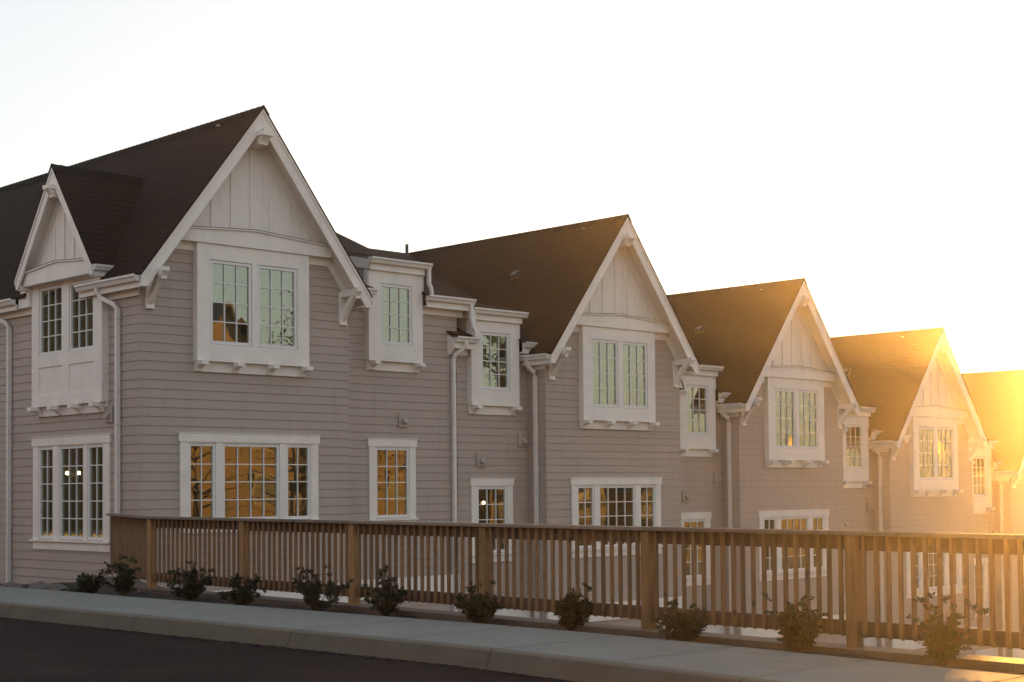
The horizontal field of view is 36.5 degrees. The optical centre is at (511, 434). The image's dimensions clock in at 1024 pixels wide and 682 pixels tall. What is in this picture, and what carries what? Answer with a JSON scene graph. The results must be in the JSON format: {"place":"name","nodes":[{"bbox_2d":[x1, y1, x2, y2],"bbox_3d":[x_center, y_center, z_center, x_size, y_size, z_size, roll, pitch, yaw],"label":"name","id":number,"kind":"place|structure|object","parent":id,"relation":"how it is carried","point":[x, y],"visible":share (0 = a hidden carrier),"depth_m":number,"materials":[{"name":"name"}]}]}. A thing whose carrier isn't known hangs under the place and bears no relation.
{"place":"outdoors","nodes":[
{"label":"outdoors","id":0,"kind":"place"},
{"bbox_2d":[0,617,576,681],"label":"road","id":1,"kind":"structure","parent":0,"point":[35,651],"depth_m":15.27,"materials":[{"name":"black asphalt"}]},
{"bbox_2d":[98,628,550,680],"bbox_3d":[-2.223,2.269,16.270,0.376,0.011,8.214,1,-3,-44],"label":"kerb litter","id":2,"kind":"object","parent":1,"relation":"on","point":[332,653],"visible":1,"depth_m":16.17,"materials":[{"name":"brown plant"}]},
{"bbox_2d":[0,601,785,681],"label":"kerb","id":3,"kind":"structure","parent":1,"relation":"on","point":[566,667],"depth_m":15.62,"materials":[{"name":"concrete"}]},
{"bbox_2d":[0,587,1023,681],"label":"pavement","id":4,"kind":"structure","parent":0,"point":[786,666],"depth_m":15.27,"materials":[{"name":"concrete"}]},
{"bbox_2d":[0,581,1023,675],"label":"planting bed","id":5,"kind":"object","parent":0,"point":[106,589],"visible":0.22,"depth_m":20.45,"materials":[{"name":"brown soil"}]},
{"bbox_2d":[0,582,23,587],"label":"rock","id":6,"kind":"object","parent":5,"relation":"on","point":[12,584],"visible":0.47,"depth_m":25.79,"materials":[{"name":"grey stone"}]},
{"bbox_2d":[28,581,52,589],"bbox_3d":[-7.618,2.472,25.086,0.440,0.209,0.553,1,-3,-44],"label":"rock","id":7,"kind":"object","parent":5,"relation":"on","point":[42,585],"visible":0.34,"depth_m":24.95,"materials":[{"name":"grey stone"}]},
{"bbox_2d":[49,584,68,590],"bbox_3d":[-7.194,2.454,24.576,0.364,0.192,0.306,-2,-2,32],"label":"rock","id":8,"kind":"object","parent":5,"relation":"on","point":[58,587],"visible":0.23,"depth_m":24.50,"materials":[{"name":"grey stone"}]},
{"bbox_2d":[76,572,106,593],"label":"shrub","id":9,"kind":"object","parent":5,"relation":"on","point":[88,583],"visible":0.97,"depth_m":23.68,"materials":[{"name":"green plant"}]},
{"bbox_2d":[99,554,141,595],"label":"shrub","id":10,"kind":"object","parent":5,"relation":"on","point":[124,582],"visible":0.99,"depth_m":23.41,"materials":[{"name":"green plant"}]},
{"bbox_2d":[166,560,215,600],"bbox_3d":[-4.627,2.108,22.415,0.754,0.601,0.504,0,-2,-4],"label":"shrub","id":11,"kind":"object","parent":5,"relation":"on","point":[191,590],"visible":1,"depth_m":22.29,"materials":[{"name":"green plant"}]},
{"bbox_2d":[216,573,267,605],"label":"shrub","id":12,"kind":"object","parent":5,"relation":"on","point":[242,594],"visible":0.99,"depth_m":21.17,"materials":[{"name":"green plant"}]},
{"bbox_2d":[291,565,352,610],"bbox_3d":[-2.452,1.997,19.998,0.819,0.615,0.783,1,-3,-44],"label":"shrub","id":13,"kind":"object","parent":5,"relation":"on","point":[310,592],"visible":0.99,"depth_m":19.97,"materials":[{"name":"green plant"}]},
{"bbox_2d":[361,565,413,616],"bbox_3d":[-1.598,1.939,19.155,0.604,0.657,0.620,1,-3,-44],"label":"shrub","id":14,"kind":"object","parent":5,"relation":"on","point":[386,606],"visible":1,"depth_m":19.14,"materials":[{"name":"green plant"}]},
{"bbox_2d":[454,580,502,623],"bbox_3d":[-0.425,1.939,17.868,0.609,0.544,0.527,-2,-2,29],"label":"shrub","id":15,"kind":"object","parent":5,"relation":"on","point":[472,605],"visible":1,"depth_m":17.81,"materials":[{"name":"green plant"}]},
{"bbox_2d":[553,582,594,630],"bbox_3d":[0.691,1.892,17.032,0.445,0.558,0.442,0,-2,-23],"label":"shrub","id":16,"kind":"object","parent":5,"relation":"on","point":[572,615],"visible":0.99,"depth_m":16.96,"materials":[{"name":"green plant"}]},
{"bbox_2d":[654,598,708,641],"bbox_3d":[1.716,1.881,15.612,0.560,0.464,0.498,-1,-2,14],"label":"shrub","id":17,"kind":"object","parent":5,"relation":"on","point":[685,627],"visible":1,"depth_m":15.50,"materials":[{"name":"green plant"}]},
{"bbox_2d":[762,592,828,651],"bbox_3d":[2.668,1.775,14.628,0.545,0.588,0.572,1,-3,-44],"label":"shrub","id":18,"kind":"object","parent":5,"relation":"on","point":[795,631],"visible":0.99,"depth_m":14.51,"materials":[{"name":"green plant"}]},
{"bbox_2d":[906,592,989,666],"bbox_3d":[3.753,1.679,13.305,0.505,0.667,0.724,1,-3,-44],"label":"shrub","id":19,"kind":"object","parent":5,"relation":"on","point":[943,649],"visible":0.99,"depth_m":13.25,"materials":[{"name":"green plant"}]},
{"bbox_2d":[0,0,1023,474],"label":"sky","id":20,"kind":"structure","parent":0,"point":[870,153],"materials":[{"name":"white"}]},
{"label":"ground","id":21,"kind":"structure","parent":0,"visible":0},
{"bbox_2d":[0,105,477,610],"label":"townhouse","id":22,"kind":"structure","parent":21,"relation":"on","point":[138,376],"depth_m":29.44,"materials":[{"name":"grey wood"}]},
{"bbox_2d":[27,276,108,416],"bbox_3d":[-8.267,-1.625,29.020,0.465,2.500,2.640,1,-3,-44],"label":"box window","id":23,"kind":"structure","parent":22,"relation":"in","point":[67,380],"depth_m":28.93,"materials":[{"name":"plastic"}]},
{"bbox_2d":[30,433,111,551],"bbox_3d":[-8.250,1.090,28.977,0.117,2.142,2.965,1,-3,-44],"label":"window","id":24,"kind":"structure","parent":22,"relation":"in","point":[57,444],"depth_m":28.99,"materials":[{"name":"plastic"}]},
{"bbox_2d":[65,449,80,479],"bbox_3d":[-8.582,0.371,30.351,0.292,1.020,0.138,0,-2,-4],"label":"hanging lamp","id":25,"kind":"object","parent":22,"relation":"hanging from","point":[73,476],"visible":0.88,"depth_m":30.36,"materials":[{"name":"glass"}]},
{"bbox_2d":[177,432,320,532],"bbox_3d":[-4.847,0.891,28.879,3.180,1.812,0.117,1,-3,-44],"label":"window","id":26,"kind":"structure","parent":22,"relation":"in","point":[217,441],"depth_m":28.81,"materials":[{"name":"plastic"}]},
{"bbox_2d":[193,242,312,376],"bbox_3d":[-4.853,-2.296,28.969,2.510,2.337,0.465,1,-3,-44],"label":"box window","id":27,"kind":"structure","parent":22,"relation":"in","point":[218,347],"depth_m":28.92,"materials":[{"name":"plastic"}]},
{"bbox_2d":[367,438,418,521],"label":"window","id":28,"kind":"structure","parent":22,"relation":"in","point":[374,444],"depth_m":32.02,"materials":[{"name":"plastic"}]},
{"bbox_2d":[364,269,424,372],"bbox_3d":[-2.454,-2.338,32.097,1.450,2.060,0.465,1,-3,-44],"label":"box window","id":29,"kind":"structure","parent":22,"relation":"in","point":[384,348],"depth_m":32.17,"materials":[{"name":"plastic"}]},
{"bbox_2d":[241,214,699,629],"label":"townhouse","id":30,"kind":"structure","parent":21,"relation":"on","point":[572,432],"depth_m":35.61,"materials":[{"name":"grey wood"}]},
{"bbox_2d":[479,501,484,507],"bbox_3d":[-0.656,1.571,34.825,0.100,0.168,0.138,1,-3,-44],"label":"wall lamp","id":31,"kind":"object","parent":30,"relation":"attached to","point":[482,506],"visible":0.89,"depth_m":34.82,"materials":[{"name":"glass"}]},
{"bbox_2d":[469,478,514,562],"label":"window","id":32,"kind":"structure","parent":30,"relation":"in","point":[507,484],"depth_m":33.99,"materials":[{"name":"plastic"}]},
{"bbox_2d":[467,320,521,415],"bbox_3d":[-0.419,-1.466,34.056,1.450,2.060,0.464,1,-3,-44],"label":"box window","id":33,"kind":"structure","parent":30,"relation":"in","point":[485,394],"depth_m":34.13,"materials":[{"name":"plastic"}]},
{"bbox_2d":[570,477,662,557],"bbox_3d":[2.453,1.898,36.003,3.180,1.812,0.117,1,-3,-44],"label":"window","id":34,"kind":"structure","parent":30,"relation":"in","point":[595,483],"depth_m":35.90,"materials":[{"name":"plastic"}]},
{"bbox_2d":[578,325,659,430],"bbox_3d":[2.447,-1.288,36.092,2.510,2.337,0.465,1,-3,-44],"label":"box window","id":35,"kind":"structure","parent":30,"relation":"in","point":[595,410],"depth_m":36.04,"materials":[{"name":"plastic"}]},
{"bbox_2d":[100,576,1023,672],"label":"retaining wall","id":36,"kind":"structure","parent":21,"relation":"on","point":[997,664],"depth_m":16.12,"materials":[{"name":"grey concrete"}]},
{"bbox_2d":[106,513,1023,649],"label":"wooden fence","id":37,"kind":"object","parent":36,"relation":"on","point":[131,535],"visible":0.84,"depth_m":16.84,"materials":[{"name":"brown wood"}]},
{"bbox_2d":[499,278,860,643],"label":"townhouse","id":38,"kind":"structure","parent":21,"relation":"on","point":[765,353],"depth_m":40.58,"materials":[{"name":"grey wood"}]},
{"bbox_2d":[681,512,711,585],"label":"window","id":39,"kind":"structure","parent":38,"relation":"in","point":[690,517],"depth_m":38.94,"materials":[{"name":"white wood"}]},
{"bbox_2d":[679,374,718,456],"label":"box window","id":40,"kind":"structure","parent":38,"relation":"in","point":[693,443],"depth_m":39.08,"materials":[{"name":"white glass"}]},
{"bbox_2d":[758,509,828,581],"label":"window","id":41,"kind":"structure","parent":38,"relation":"in","point":[808,514],"depth_m":40.87,"materials":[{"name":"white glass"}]},
{"bbox_2d":[764,377,828,467],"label":"box window","id":42,"kind":"structure","parent":38,"relation":"in","point":[799,455],"depth_m":40.90,"materials":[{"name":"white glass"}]},
{"bbox_2d":[698,327,988,654],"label":"townhouse","id":43,"kind":"structure","parent":21,"relation":"on","point":[911,391],"depth_m":45.53,"materials":[{"name":"grey wood"}]},
{"bbox_2d":[843,416,871,487],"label":"box window","id":44,"kind":"structure","parent":43,"relation":"in","point":[853,477],"depth_m":44.00,"materials":[{"name":"white wood"}]},
{"bbox_2d":[906,552,962,598],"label":"window","id":45,"kind":"structure","parent":43,"relation":"in","point":[946,590],"depth_m":45.75,"materials":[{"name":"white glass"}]},
{"bbox_2d":[909,416,962,496],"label":"box window","id":46,"kind":"structure","parent":43,"relation":"in","point":[919,486],"depth_m":45.77,"materials":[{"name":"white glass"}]},
{"bbox_2d":[853,369,1023,658],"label":"townhouse","id":47,"kind":"structure","parent":21,"relation":"on","point":[997,397],"depth_m":49.31,"materials":[{"name":"grey wood"}]},
{"bbox_2d":[974,557,989,616],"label":"window","id":48,"kind":"structure","parent":47,"relation":"in","point":[985,561],"depth_m":48.87,"materials":[{"name":"white wood"}]},
{"bbox_2d":[972,449,994,513],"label":"box window","id":49,"kind":"structure","parent":47,"relation":"in","point":[982,503],"depth_m":48.89,"materials":[{"name":"white wood"}]}
]}

